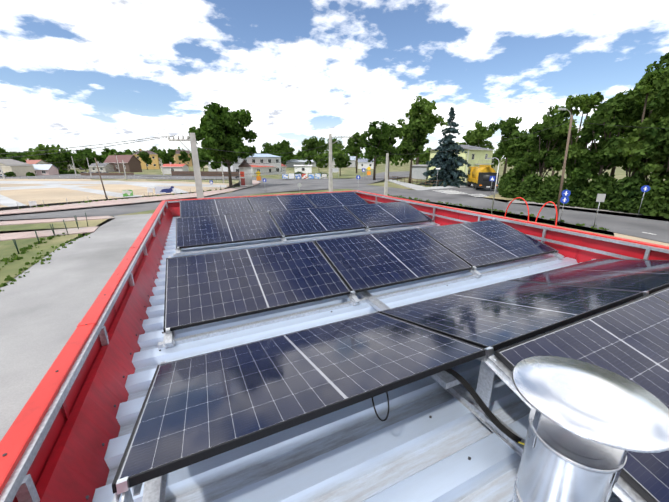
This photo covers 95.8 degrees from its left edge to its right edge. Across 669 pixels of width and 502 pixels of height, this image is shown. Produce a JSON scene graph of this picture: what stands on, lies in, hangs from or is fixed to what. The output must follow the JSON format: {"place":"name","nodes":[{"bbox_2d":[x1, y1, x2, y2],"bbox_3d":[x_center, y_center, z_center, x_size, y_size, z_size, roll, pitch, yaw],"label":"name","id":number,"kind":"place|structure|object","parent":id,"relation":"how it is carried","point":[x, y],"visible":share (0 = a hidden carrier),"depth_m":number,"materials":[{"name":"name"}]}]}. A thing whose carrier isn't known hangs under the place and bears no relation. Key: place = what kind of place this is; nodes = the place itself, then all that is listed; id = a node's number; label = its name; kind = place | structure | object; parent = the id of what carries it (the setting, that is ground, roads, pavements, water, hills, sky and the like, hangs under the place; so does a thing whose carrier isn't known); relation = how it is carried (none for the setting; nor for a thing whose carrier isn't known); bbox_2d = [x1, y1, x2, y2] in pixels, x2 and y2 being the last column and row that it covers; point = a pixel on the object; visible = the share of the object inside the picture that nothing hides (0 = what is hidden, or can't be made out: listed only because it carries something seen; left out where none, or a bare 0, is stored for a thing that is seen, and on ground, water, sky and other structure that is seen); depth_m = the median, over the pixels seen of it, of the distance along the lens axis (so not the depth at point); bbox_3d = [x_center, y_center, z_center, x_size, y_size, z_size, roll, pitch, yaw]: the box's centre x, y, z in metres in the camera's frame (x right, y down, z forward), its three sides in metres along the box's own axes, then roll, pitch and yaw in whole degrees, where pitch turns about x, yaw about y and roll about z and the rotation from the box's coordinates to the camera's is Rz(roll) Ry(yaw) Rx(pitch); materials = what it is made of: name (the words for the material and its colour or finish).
{"place":"outdoors","nodes":[
{"label":"outdoors","id":0,"kind":"place"},
{"bbox_2d":[0,194,24,206],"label":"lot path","id":1,"kind":"structure","parent":0,"point":[6,201],"depth_m":46.42,"materials":[{"name":"concrete"}]},
{"bbox_2d":[0,185,97,189],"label":"lot path","id":2,"kind":"structure","parent":0,"point":[20,187],"depth_m":72.38,"materials":[{"name":"concrete"}]},
{"bbox_2d":[0,226,98,240],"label":"pavement","id":3,"kind":"structure","parent":0,"point":[14,234],"depth_m":26.59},
{"bbox_2d":[0,213,152,440],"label":"driveway","id":4,"kind":"structure","parent":0,"point":[45,308],"depth_m":13.64,"materials":[{"name":"concrete"}]},
{"bbox_2d":[0,233,89,291],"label":"driveway edge weeds","id":5,"kind":"object","parent":4,"relation":"on","point":[9,278],"visible":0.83,"depth_m":19.06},
{"bbox_2d":[24,181,139,196],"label":"lot path","id":6,"kind":"structure","parent":0,"point":[114,194],"depth_m":66.67,"materials":[{"name":"concrete"}]},
{"bbox_2d":[89,162,114,171],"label":"house","id":7,"kind":"structure","parent":0,"point":[102,167],"depth_m":161.30,"materials":[{"name":"paint"}]},
{"bbox_2d":[0,181,225,186],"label":"lot path","id":8,"kind":"structure","parent":0,"point":[97,182],"depth_m":84.53,"materials":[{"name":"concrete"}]},
{"bbox_2d":[0,179,232,207],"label":"sandy ground","id":9,"kind":"structure","parent":0,"point":[44,195],"depth_m":63.50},
{"bbox_2d":[91,179,237,183],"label":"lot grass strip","id":10,"kind":"object","parent":9,"relation":"on","point":[164,180],"visible":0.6,"depth_m":95.08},
{"bbox_2d":[103,154,141,171],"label":"brown house","id":11,"kind":"structure","parent":0,"point":[132,163],"depth_m":162.74,"materials":[{"name":"clear brick"}]},
{"bbox_2d":[0,192,250,219],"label":"asphalt road","id":12,"kind":"structure","parent":0,"point":[114,210],"depth_m":37.98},
{"bbox_2d":[0,174,271,179],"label":"asphalt road","id":13,"kind":"structure","parent":0,"point":[80,176],"depth_m":113.89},
{"bbox_2d":[0,159,35,175],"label":"beige house","id":14,"kind":"structure","parent":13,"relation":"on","point":[19,168],"depth_m":126.01,"materials":[{"name":"paint"}]},
{"bbox_2d":[31,164,58,174],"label":"pink house","id":15,"kind":"structure","parent":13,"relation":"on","point":[45,169],"depth_m":133.96,"materials":[{"name":"paint"}]},
{"bbox_2d":[80,173,133,174],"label":"wooden fence","id":16,"kind":"object","parent":13,"relation":"on","point":[106,173],"visible":0.71,"depth_m":128.76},
{"bbox_2d":[133,149,159,168],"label":"yellow house","id":17,"kind":"structure","parent":0,"point":[155,160],"depth_m":213.58,"materials":[{"name":"paint"}]},
{"bbox_2d":[107,181,187,192],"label":"lot path","id":18,"kind":"structure","parent":0,"point":[177,190],"depth_m":76.57,"materials":[{"name":"concrete"}]},
{"bbox_2d":[155,186,174,193],"bbox_3d":[-30.148,-10.859,53.689,3.238,1.128,0.015,-20,26,-48],"label":"blue banner","id":19,"kind":"object","parent":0,"point":[167,189],"visible":1,"depth_m":53.66,"materials":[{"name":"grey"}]},
{"bbox_2d":[232,178,364,193],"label":"asphalt road","id":20,"kind":"structure","parent":0,"point":[277,185],"depth_m":74.47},
{"bbox_2d":[238,160,252,185],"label":"kiosk pillar","id":21,"kind":"structure","parent":20,"relation":"on","point":[245,169],"depth_m":71.09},
{"bbox_2d":[62,196,581,419],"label":"brackets","id":22,"kind":"object","parent":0,"point":[65,408],"visible":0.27,"depth_m":3.48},
{"bbox_2d":[0,159,664,283],"bbox_3d":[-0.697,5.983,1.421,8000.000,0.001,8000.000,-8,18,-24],"label":"ground","id":23,"kind":"structure","parent":0,"point":[8,249],"depth_m":36.37,"materials":[{"name":"green plant"}]},
{"bbox_2d":[0,233,64,269],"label":"fence line weeds","id":24,"kind":"object","parent":23,"relation":"on","point":[23,250],"visible":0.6,"depth_m":21.28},
{"bbox_2d":[46,153,65,169],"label":"tree","id":25,"kind":"object","parent":23,"relation":"on","point":[60,161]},
{"bbox_2d":[0,216,113,225],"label":"sidewalk","id":26,"kind":"structure","parent":23,"relation":"on","point":[26,221],"depth_m":32.02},
{"bbox_2d":[61,151,73,168],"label":"tree","id":27,"kind":"object","parent":23,"relation":"on","point":[66,155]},
{"bbox_2d":[73,154,90,170],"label":"tree","id":28,"kind":"object","parent":23,"relation":"on","point":[80,161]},
{"bbox_2d":[94,158,107,199],"bbox_3d":[-36.547,-11.056,47.404,0.561,6.843,0.209,-15,22,-40],"label":"wooden pole","id":29,"kind":"object","parent":23,"relation":"on","point":[101,179],"visible":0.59,"depth_m":47.31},
{"bbox_2d":[0,121,668,176],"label":"power lines","id":30,"kind":"object","parent":29,"relation":"attached to","point":[229,151],"visible":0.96,"depth_m":15.95,"materials":[{"name":"black metal"}]},
{"bbox_2d":[0,190,230,214],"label":"pink pavement","id":31,"kind":"structure","parent":23,"relation":"on","point":[65,206],"depth_m":44.40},
{"bbox_2d":[137,150,151,169],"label":"tree","id":32,"kind":"object","parent":23,"relation":"on","point":[145,156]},
{"bbox_2d":[160,152,175,163],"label":"tree","id":33,"kind":"object","parent":23,"relation":"on","point":[167,157],"visible":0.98,"depth_m":191.10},
{"bbox_2d":[161,162,188,173],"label":"grey red shed","id":34,"kind":"structure","parent":23,"relation":"on","point":[168,168],"depth_m":138.61,"materials":[{"name":"clear concrete"}]},
{"bbox_2d":[174,149,191,166],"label":"yellow house","id":35,"kind":"structure","parent":23,"relation":"on","point":[177,160],"depth_m":292.14,"materials":[{"name":"paint"}]},
{"bbox_2d":[178,151,190,162],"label":"tree","id":36,"kind":"object","parent":23,"relation":"on","point":[184,156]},
{"bbox_2d":[168,133,203,198],"bbox_3d":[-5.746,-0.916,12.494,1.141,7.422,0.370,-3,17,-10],"label":"concrete pole","id":37,"kind":"object","parent":23,"relation":"on","point":[197,172],"visible":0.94,"depth_m":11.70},
{"bbox_2d":[198,153,210,170],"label":"tree","id":38,"kind":"object","parent":23,"relation":"on","point":[203,158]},
{"bbox_2d":[171,171,238,176],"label":"wooden fence","id":39,"kind":"object","parent":23,"relation":"on","point":[203,173],"visible":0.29,"depth_m":119.34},
{"bbox_2d":[188,102,257,187],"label":"tree","id":40,"kind":"object","parent":23,"relation":"on","point":[217,124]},
{"bbox_2d":[222,180,260,190],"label":"pink pavement","id":41,"kind":"structure","parent":23,"relation":"on","point":[254,183],"depth_m":71.34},
{"bbox_2d":[221,154,281,174],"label":"building","id":42,"kind":"structure","parent":23,"relation":"on","point":[269,160],"depth_m":126.53,"materials":[{"name":"paint"}]},
{"bbox_2d":[0,144,508,169],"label":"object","id":43,"kind":"object","parent":23,"relation":"on","point":[48,149],"visible":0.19,"depth_m":197.24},
{"bbox_2d":[0,146,515,168],"bbox_3d":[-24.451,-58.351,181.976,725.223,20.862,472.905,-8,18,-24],"label":"trees","id":44,"kind":"object","parent":23,"relation":"on","point":[302,154],"visible":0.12,"depth_m":224.51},
{"bbox_2d":[250,164,286,175],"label":"building","id":45,"kind":"structure","parent":23,"relation":"on","point":[263,170],"depth_m":126.11,"materials":[{"name":"clear concrete"}]},
{"bbox_2d":[270,139,294,164],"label":"tree","id":46,"kind":"object","parent":23,"relation":"on","point":[282,146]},
{"bbox_2d":[294,165,311,172],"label":"building","id":47,"kind":"structure","parent":23,"relation":"on","point":[305,169],"depth_m":141.07,"materials":[{"name":"paint"}]},
{"bbox_2d":[283,159,326,166],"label":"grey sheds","id":48,"kind":"object","parent":23,"relation":"on","point":[290,163],"visible":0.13,"depth_m":254.14,"materials":[{"name":"clear metal"}]},
{"bbox_2d":[301,136,328,154],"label":"tree","id":49,"kind":"object","parent":23,"relation":"on","point":[312,142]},
{"bbox_2d":[70,147,588,169],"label":"distant dark treeline foliage","id":50,"kind":"object","parent":23,"relation":"on","point":[108,151],"visible":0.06,"depth_m":233.10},
{"bbox_2d":[12,193,668,501],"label":"building walls","id":51,"kind":"structure","parent":23,"relation":"on","point":[37,466],"depth_m":3.98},
{"bbox_2d":[92,216,649,501],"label":"roof sheet","id":52,"kind":"object","parent":51,"relation":"on","point":[408,450],"visible":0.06,"depth_m":1.64,"materials":[{"name":"metal"}]},
{"bbox_2d":[2,200,638,499],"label":"roof screws","id":53,"kind":"object","parent":52,"relation":"attached to","point":[103,444],"visible":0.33,"depth_m":1.75,"materials":[{"name":"grey"}]},
{"bbox_2d":[0,191,668,501],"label":"parapet frame","id":54,"kind":"object","parent":52,"relation":"on","point":[20,485],"visible":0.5,"depth_m":1.92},
{"bbox_2d":[35,207,179,501],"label":"parapet wall","id":55,"kind":"structure","parent":54,"relation":"attached to","point":[76,468],"depth_m":1.69,"materials":[{"name":"metal"}]},
{"bbox_2d":[0,190,668,493],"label":"parapet caps","id":56,"kind":"object","parent":54,"relation":"on","point":[17,437],"visible":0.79,"depth_m":1.60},
{"bbox_2d":[77,191,564,326],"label":"parapet cap joints","id":57,"kind":"object","parent":56,"relation":"attached to","point":[88,322],"visible":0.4,"depth_m":2.00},
{"bbox_2d":[112,213,645,501],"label":"mounting rails","id":58,"kind":"object","parent":52,"relation":"on","point":[491,366],"visible":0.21,"depth_m":1.85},
{"bbox_2d":[180,197,253,217],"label":"solar panel","id":59,"kind":"object","parent":58,"relation":"attached to","point":[203,207],"visible":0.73,"depth_m":7.89,"materials":[{"name":"blue"}]},
{"bbox_2d":[176,211,282,248],"bbox_3d":[-1.942,-0.429,5.536,1.722,0.030,1.134,-8,33,-23],"label":"solar panel","id":60,"kind":"object","parent":58,"relation":"on","point":[198,231],"visible":0.92,"depth_m":5.45,"materials":[{"name":"blue"}]},
{"bbox_2d":[163,241,350,331],"bbox_3d":[-0.838,0.264,3.235,1.722,0.031,1.134,-8,33,-24],"label":"solar panel","id":61,"kind":"object","parent":58,"relation":"on","point":[202,289],"visible":1,"depth_m":3.11,"materials":[{"name":"blue"}]},
{"bbox_2d":[247,194,315,211],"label":"solar panel","id":62,"kind":"object","parent":58,"relation":"on","point":[274,203],"visible":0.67,"depth_m":8.59,"materials":[{"name":"blue"}]},
{"bbox_2d":[112,312,485,493],"bbox_3d":[-0.168,0.667,1.843,1.722,0.031,1.134,-8,3,-24],"label":"solar panel","id":63,"kind":"object","parent":58,"relation":"on","point":[197,408],"visible":0.98,"depth_m":1.55,"materials":[{"name":"blue"}]},
{"bbox_2d":[269,206,365,236],"bbox_3d":[-0.360,-0.649,6.233,1.722,0.030,1.134,-8,33,-24],"label":"solar panel","id":64,"kind":"object","parent":58,"relation":"attached to","point":[298,222],"visible":0.94,"depth_m":6.15,"materials":[{"name":"blue"}]},
{"bbox_2d":[304,192,368,207],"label":"solar panel","id":65,"kind":"object","parent":58,"relation":"on","point":[333,199],"visible":0.77,"depth_m":9.29,"materials":[{"name":"blue"}]},
{"bbox_2d":[116,191,648,494],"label":"panel clamps","id":66,"kind":"object","parent":58,"relation":"attached to","point":[122,485],"visible":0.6,"depth_m":1.66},
{"bbox_2d":[344,201,432,227],"bbox_3d":[1.227,-0.865,6.923,1.722,0.030,1.134,-8,33,-24],"label":"solar panel","id":67,"kind":"object","parent":58,"relation":"attached to","point":[373,215],"visible":0.88,"depth_m":6.84,"materials":[{"name":"blue"}]},
{"bbox_2d":[315,228,471,292],"bbox_3d":[0.744,0.043,3.933,1.722,0.031,1.134,-8,33,-24],"label":"solar panel","id":68,"kind":"object","parent":58,"relation":"attached to","point":[363,262],"visible":0.92,"depth_m":3.82,"materials":[{"name":"blue"}]},
{"bbox_2d":[372,368,521,442],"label":"cables","id":69,"kind":"object","parent":58,"relation":"attached to","point":[498,424],"visible":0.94,"depth_m":1.60,"materials":[{"name":"black plastic"}]},
{"bbox_2d":[419,219,555,267],"bbox_3d":[2.330,-0.170,4.628,1.722,0.031,1.134,-8,33,-23],"label":"solar panel","id":70,"kind":"object","parent":58,"relation":"on","point":[480,244],"visible":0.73,"depth_m":4.53,"materials":[{"name":"blue"}]},
{"bbox_2d":[380,280,642,350],"bbox_3d":[1.415,0.446,2.541,1.722,0.030,1.134,-8,3,-24],"label":"solar panel","id":71,"kind":"object","parent":58,"relation":"attached to","point":[499,315],"visible":0.92,"depth_m":2.32,"materials":[{"name":"blue"}]},
{"bbox_2d":[494,294,668,501],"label":"solar panel","id":72,"kind":"object","parent":58,"relation":"on","point":[629,341],"visible":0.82,"depth_m":1.73,"materials":[{"name":"blue"}]},
{"bbox_2d":[512,259,668,293],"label":"solar panel","id":73,"kind":"object","parent":58,"relation":"attached to","point":[651,276],"visible":0.81,"depth_m":3.13,"materials":[{"name":"blue"}]},
{"bbox_2d":[651,287,668,302],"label":"solar panel","id":74,"kind":"object","parent":58,"relation":"on","point":[662,294],"visible":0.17,"depth_m":2.36,"materials":[{"name":"blue"}]},
{"bbox_2d":[512,408,627,501],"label":"chimney pipe","id":75,"kind":"object","parent":52,"relation":"on","point":[558,463],"visible":0.77,"depth_m":0.81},
{"bbox_2d":[512,356,668,452],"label":"chimney cap","id":76,"kind":"object","parent":75,"relation":"on","point":[596,404],"visible":1,"depth_m":0.77,"materials":[{"name":"metal"}]},
{"bbox_2d":[329,134,352,191],"bbox_3d":[0.477,-5.572,26.014,2.068,8.435,0.392,-2,17,-6],"label":"concrete pole","id":77,"kind":"object","parent":23,"relation":"on","point":[330,166],"visible":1,"depth_m":25.22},
{"bbox_2d":[334,152,347,175],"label":"tree","id":78,"kind":"object","parent":23,"relation":"on","point":[339,159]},
{"bbox_2d":[347,132,367,172],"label":"tree","id":79,"kind":"object","parent":23,"relation":"on","point":[353,147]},
{"bbox_2d":[384,153,388,195],"bbox_3d":[5.549,-6.840,32.535,0.380,7.037,0.285,-8,18,-24],"label":"concrete pole","id":80,"kind":"object","parent":23,"relation":"on","point":[386,178],"visible":0.69,"depth_m":32.14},
{"bbox_2d":[379,122,401,175],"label":"tree","id":81,"kind":"object","parent":23,"relation":"on","point":[394,132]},
{"bbox_2d":[394,119,428,182],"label":"tree","id":82,"kind":"object","parent":23,"relation":"on","point":[419,129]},
{"bbox_2d":[396,96,447,164],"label":"tree","id":83,"kind":"object","parent":23,"relation":"on","point":[421,109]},
{"bbox_2d":[389,179,472,190],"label":"pavement corner","id":84,"kind":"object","parent":23,"relation":"on","point":[416,187],"visible":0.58,"depth_m":69.03,"materials":[{"name":"concrete"}]},
{"bbox_2d":[418,106,472,187],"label":"spruce","id":85,"kind":"object","parent":23,"relation":"on","point":[448,162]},
{"bbox_2d":[459,120,494,148],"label":"tree","id":86,"kind":"object","parent":23,"relation":"on","point":[481,133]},
{"bbox_2d":[489,116,524,174],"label":"tree","id":87,"kind":"object","parent":23,"relation":"on","point":[507,127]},
{"bbox_2d":[498,171,516,194],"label":"tree","id":88,"kind":"object","parent":23,"relation":"on","point":[505,181],"visible":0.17,"depth_m":52.15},
{"bbox_2d":[501,178,521,197],"bbox_3d":[29.308,-10.234,49.379,3.350,3.372,3.293,-8,18,-24],"label":"hedge foliage","id":89,"kind":"object","parent":23,"relation":"on","point":[511,188],"visible":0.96,"depth_m":48.73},
{"bbox_2d":[505,122,540,159],"bbox_3d":[40.673,-20.183,64.448,7.983,13.561,8.066,-8,18,-24],"label":"tree","id":90,"kind":"object","parent":23,"relation":"on","point":[513,147],"visible":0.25,"depth_m":63.58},
{"bbox_2d":[509,138,537,180],"bbox_3d":[31.993,-13.957,50.267,4.840,9.946,5.500,-8,18,-24],"label":"tree","id":91,"kind":"object","parent":23,"relation":"on","point":[525,146],"depth_m":50.43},
{"bbox_2d":[517,117,570,177],"bbox_3d":[30.593,-13.293,44.567,6.374,11.996,6.899,-8,18,-24],"label":"tree","id":92,"kind":"object","parent":23,"relation":"on","point":[535,157],"depth_m":43.47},
{"bbox_2d":[541,106,584,175],"bbox_3d":[39.694,-17.596,53.418,7.583,15.018,7.205,-8,18,-24],"label":"tree","id":93,"kind":"object","parent":23,"relation":"on","point":[565,114],"depth_m":51.84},
{"bbox_2d":[554,115,572,223],"bbox_3d":[21.464,-7.236,28.308,0.826,10.129,0.230,-2,17,-6],"label":"wooden pole","id":94,"kind":"object","parent":23,"relation":"on","point":[564,166],"visible":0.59,"depth_m":28.14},
{"bbox_2d":[552,92,606,178],"bbox_3d":[32.483,-13.561,40.937,5.596,14.598,6.339,-8,18,-24],"label":"tree","id":95,"kind":"object","parent":23,"relation":"on","point":[586,103],"depth_m":39.59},
{"bbox_2d":[507,199,668,220],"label":"curb","id":96,"kind":"structure","parent":23,"relation":"on","point":[600,211],"depth_m":37.03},
{"bbox_2d":[514,172,542,201],"bbox_3d":[29.957,-9.671,45.694,4.200,4.514,4.108,-8,18,-24],"label":"hedge foliage","id":97,"kind":"object","parent":96,"relation":"on","point":[529,186],"visible":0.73,"depth_m":44.92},
{"bbox_2d":[534,172,565,203],"bbox_3d":[31.086,-8.946,43.233,4.110,4.495,4.298,-8,18,-24],"label":"hedge foliage","id":98,"kind":"object","parent":96,"relation":"on","point":[547,190],"visible":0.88,"depth_m":42.52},
{"bbox_2d":[554,174,589,206],"bbox_3d":[32.330,-8.268,40.798,4.272,4.678,4.276,-8,18,-24],"label":"hedge foliage","id":99,"kind":"object","parent":96,"relation":"on","point":[574,187],"visible":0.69,"depth_m":39.87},
{"bbox_2d":[578,172,618,208],"bbox_3d":[33.991,-7.643,38.522,4.521,4.787,4.558,-8,18,-24],"label":"hedge foliage","id":100,"kind":"object","parent":96,"relation":"on","point":[605,183],"visible":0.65,"depth_m":37.85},
{"bbox_2d":[577,90,639,180],"bbox_3d":[34.210,-12.389,37.758,6.158,14.186,6.096,-8,18,-24],"label":"tree","id":101,"kind":"object","parent":96,"relation":"on","point":[619,104],"depth_m":36.36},
{"bbox_2d":[602,171,651,213],"bbox_3d":[35.423,-7.003,36.055,4.816,4.932,4.918,-8,18,-24],"label":"hedge foliage","id":102,"kind":"object","parent":96,"relation":"on","point":[627,189],"visible":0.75,"depth_m":35.36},
{"bbox_2d":[628,107,668,185],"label":"tree","id":103,"kind":"object","parent":96,"relation":"on","point":[648,167],"depth_m":33.85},
{"bbox_2d":[631,78,668,179],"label":"tree","id":104,"kind":"object","parent":96,"relation":"on","point":[655,134],"depth_m":32.54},
{"bbox_2d":[633,172,668,216],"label":"hedge foliage","id":105,"kind":"object","parent":96,"relation":"on","point":[656,196],"visible":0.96,"depth_m":33.10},
{"bbox_2d":[565,120,612,181],"bbox_3d":[33.300,-11.435,39.470,5.178,11.374,5.095,-8,18,-24],"label":"tree","id":106,"kind":"object","parent":23,"relation":"on","point":[578,173],"depth_m":38.49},
{"bbox_2d":[591,84,644,174],"bbox_3d":[45.721,-17.086,47.540,10.390,17.403,10.030,-8,18,-24],"label":"tree","id":107,"kind":"object","parent":23,"relation":"on","point":[626,124],"depth_m":47.11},
{"bbox_2d":[608,66,668,176],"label":"tree","id":108,"kind":"object","parent":23,"relation":"on","point":[648,82],"depth_m":34.30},
{"bbox_2d":[615,52,668,164],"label":"tall tree row","id":109,"kind":"object","parent":23,"relation":"on","point":[637,113],"depth_m":37.12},
{"bbox_2d":[0,0,668,159],"label":"sky","id":110,"kind":"structure","parent":0,"point":[74,73],"materials":[{"name":"blue"}]},
{"bbox_2d":[358,157,373,168],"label":"house","id":111,"kind":"structure","parent":0,"point":[363,163],"depth_m":205.02,"materials":[{"name":"white"}]},
{"bbox_2d":[355,171,409,184],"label":"asphalt road","id":112,"kind":"structure","parent":0,"point":[368,179],"depth_m":106.14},
{"bbox_2d":[362,120,389,179],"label":"tree","id":113,"kind":"object","parent":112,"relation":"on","point":[374,131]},
{"bbox_2d":[412,165,428,178],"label":"grey garage","id":114,"kind":"structure","parent":0,"point":[418,171],"depth_m":95.79,"materials":[{"name":"clear concrete"}]},
{"bbox_2d":[428,142,492,181],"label":"yellow green house","id":115,"kind":"structure","parent":0,"point":[474,155],"depth_m":85.92,"materials":[{"name":"paint"}]},
{"bbox_2d":[424,182,498,197],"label":"sidewalk","id":116,"kind":"structure","parent":0,"point":[477,192],"depth_m":59.50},
{"bbox_2d":[467,165,498,188],"bbox_3d":[31.154,-15.782,63.838,3.684,4.642,11.173,3,17,11],"label":"yellow truck","id":117,"kind":"object","parent":116,"relation":"on","point":[479,177],"visible":0.9,"depth_m":59.67,"materials":[{"name":"yellow"}]},
{"bbox_2d":[349,185,668,243],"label":"asphalt road","id":118,"kind":"structure","parent":0,"point":[630,226],"depth_m":34.43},
{"bbox_2d":[387,194,608,230],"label":"verge weeds","id":119,"kind":"object","parent":118,"relation":"on","point":[577,224],"visible":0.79,"depth_m":34.90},
{"bbox_2d":[614,233,668,245],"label":"pavement","id":120,"kind":"structure","parent":0,"point":[637,239],"depth_m":23.55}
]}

